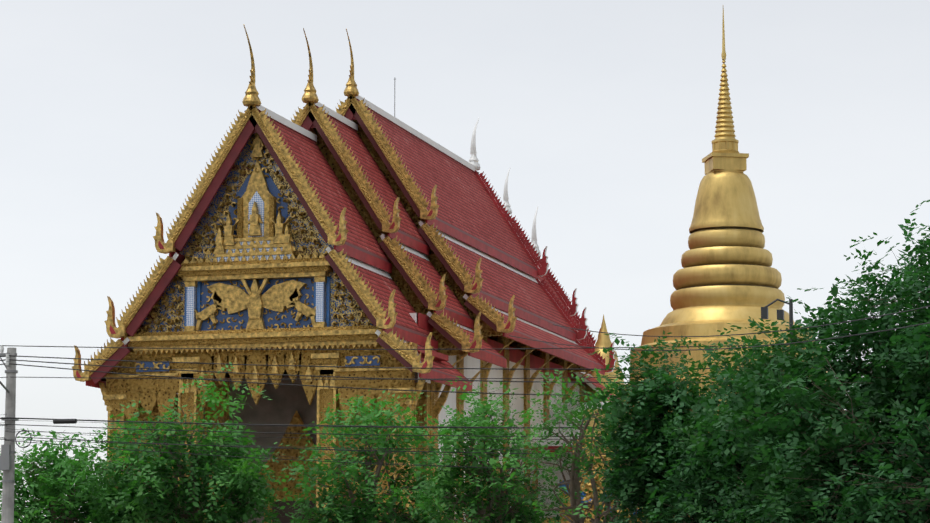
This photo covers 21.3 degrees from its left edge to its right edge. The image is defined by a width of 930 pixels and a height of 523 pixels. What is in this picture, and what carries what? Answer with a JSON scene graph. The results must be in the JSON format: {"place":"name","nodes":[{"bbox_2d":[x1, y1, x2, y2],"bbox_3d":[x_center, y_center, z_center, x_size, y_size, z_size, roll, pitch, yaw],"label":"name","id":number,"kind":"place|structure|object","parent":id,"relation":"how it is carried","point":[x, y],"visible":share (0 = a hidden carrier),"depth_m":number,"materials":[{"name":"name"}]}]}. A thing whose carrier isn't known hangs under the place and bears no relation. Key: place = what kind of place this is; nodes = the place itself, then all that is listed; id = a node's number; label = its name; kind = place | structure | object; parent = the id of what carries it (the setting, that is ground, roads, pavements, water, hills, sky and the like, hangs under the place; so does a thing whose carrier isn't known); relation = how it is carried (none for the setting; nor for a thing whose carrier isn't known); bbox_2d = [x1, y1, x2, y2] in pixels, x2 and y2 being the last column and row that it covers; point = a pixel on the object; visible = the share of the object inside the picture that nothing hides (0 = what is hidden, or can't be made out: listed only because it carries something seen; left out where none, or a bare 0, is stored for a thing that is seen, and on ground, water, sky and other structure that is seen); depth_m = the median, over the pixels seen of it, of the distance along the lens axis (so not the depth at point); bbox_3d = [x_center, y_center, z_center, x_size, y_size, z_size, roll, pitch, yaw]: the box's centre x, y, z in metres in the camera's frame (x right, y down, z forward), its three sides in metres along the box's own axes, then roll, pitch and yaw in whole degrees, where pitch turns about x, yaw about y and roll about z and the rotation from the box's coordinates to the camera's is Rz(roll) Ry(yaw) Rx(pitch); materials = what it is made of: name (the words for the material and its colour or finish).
{"place":"outdoors","nodes":[
{"label":"outdoors","id":0,"kind":"place"},
{"bbox_2d":[0,0,929,522],"label":"sky","id":1,"kind":"structure","parent":0,"point":[601,114],"materials":[{"name":"white"}]},
{"bbox_2d":[585,314,624,401],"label":"shrine spire","id":2,"kind":"structure","parent":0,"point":[603,340],"depth_m":118.85,"materials":[{"name":"gold metal"}]},
{"bbox_2d":[609,323,860,522],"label":"small tree","id":3,"kind":"object","parent":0,"point":[686,487],"depth_m":43.44,"materials":[{"name":"green plant"}]},
{"bbox_2d":[670,200,929,522],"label":"tree","id":4,"kind":"object","parent":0,"point":[873,396],"depth_m":39.56,"materials":[{"name":"green plant"}]},
{"bbox_3d":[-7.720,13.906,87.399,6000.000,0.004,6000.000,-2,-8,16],"label":"ground","id":5,"kind":"structure","parent":0,"visible":0},
{"bbox_2d":[0,346,76,522],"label":"utility pole","id":6,"kind":"object","parent":5,"relation":"on","point":[7,459],"visible":0.94,"depth_m":56.64,"materials":[{"name":"concrete"}]},
{"bbox_2d":[0,306,929,470],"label":"power lines","id":7,"kind":"object","parent":6,"relation":"attached to","point":[190,423],"visible":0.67,"depth_m":54.56,"materials":[{"name":"black metal"}]},
{"bbox_2d":[0,428,132,522],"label":"tree","id":8,"kind":"object","parent":5,"relation":"on","point":[37,488],"depth_m":61.38,"materials":[{"name":"green plant"}]},
{"bbox_2d":[59,362,293,522],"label":"tree","id":9,"kind":"object","parent":5,"relation":"on","point":[139,505],"depth_m":59.27,"materials":[{"name":"green plant"}]},
{"bbox_2d":[270,389,473,522],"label":"tree","id":10,"kind":"object","parent":5,"relation":"on","point":[371,512],"depth_m":58.14,"materials":[{"name":"green plant"}]},
{"bbox_2d":[203,120,593,522],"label":"temple hall","id":11,"kind":"structure","parent":5,"relation":"on","point":[289,404],"depth_m":95.99,"materials":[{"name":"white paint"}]},
{"bbox_2d":[100,133,420,521],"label":"temple gable","id":12,"kind":"structure","parent":11,"relation":"attached to","point":[256,271],"depth_m":89.63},
{"bbox_2d":[98,353,450,521],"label":"columns","id":13,"kind":"structure","parent":11,"relation":"attached to","point":[325,396],"depth_m":89.96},
{"bbox_2d":[86,95,618,401],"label":"temple roof","id":14,"kind":"structure","parent":11,"relation":"attached to","point":[470,223],"depth_m":102.34,"materials":[{"name":"red tile"}]},
{"bbox_2d":[72,24,615,383],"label":"temple bargeboards","id":15,"kind":"object","parent":14,"relation":"attached to","point":[253,118],"visible":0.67,"depth_m":93.03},
{"bbox_2d":[469,118,540,255],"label":"roof finials","id":16,"kind":"object","parent":14,"relation":"on","point":[473,160],"visible":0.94,"depth_m":124.03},
{"bbox_2d":[394,78,395,116],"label":"lightning rod","id":17,"kind":"object","parent":11,"relation":"attached to","point":[394,97],"visible":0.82,"depth_m":106.73,"materials":[{"name":"grey metal"}]},
{"bbox_2d":[423,384,554,522],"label":"tree","id":18,"kind":"object","parent":5,"relation":"on","point":[481,512],"visible":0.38,"depth_m":55.39,"materials":[{"name":"green plant"}]},
{"bbox_2d":[392,376,571,522],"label":"tree leaves","id":19,"kind":"object","parent":18,"relation":"attached to","point":[449,476],"visible":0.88,"depth_m":55.07,"materials":[{"name":"green plant"}]},
{"bbox_2d":[478,368,637,522],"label":"tree","id":20,"kind":"object","parent":5,"relation":"on","point":[578,415],"depth_m":49.62,"materials":[{"name":"green plant"}]},
{"bbox_2d":[531,402,619,517],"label":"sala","id":21,"kind":"structure","parent":5,"relation":"on","point":[558,474],"depth_m":108.68,"materials":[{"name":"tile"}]},
{"bbox_2d":[565,330,731,522],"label":"tree","id":22,"kind":"object","parent":5,"relation":"on","point":[629,478],"depth_m":45.22,"materials":[{"name":"green plant"}]},
{"bbox_2d":[541,141,844,522],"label":"chedi terraces","id":23,"kind":"object","parent":5,"relation":"on","point":[712,160],"visible":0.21,"depth_m":102.20,"materials":[{"name":"gold metal"}]},
{"bbox_2d":[624,8,827,406],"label":"golden chedi","id":24,"kind":"structure","parent":23,"relation":"on","point":[725,276],"depth_m":105.12,"materials":[{"name":"gold metal"}]},
{"bbox_2d":[761,299,792,347],"bbox_3d":[5.904,4.461,46.078,0.636,7.591,0.160,-2,-8,16],"label":"street lamp","id":25,"kind":"object","parent":5,"relation":"on","point":[764,313],"visible":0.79,"depth_m":46.49,"materials":[{"name":"grey metal"}]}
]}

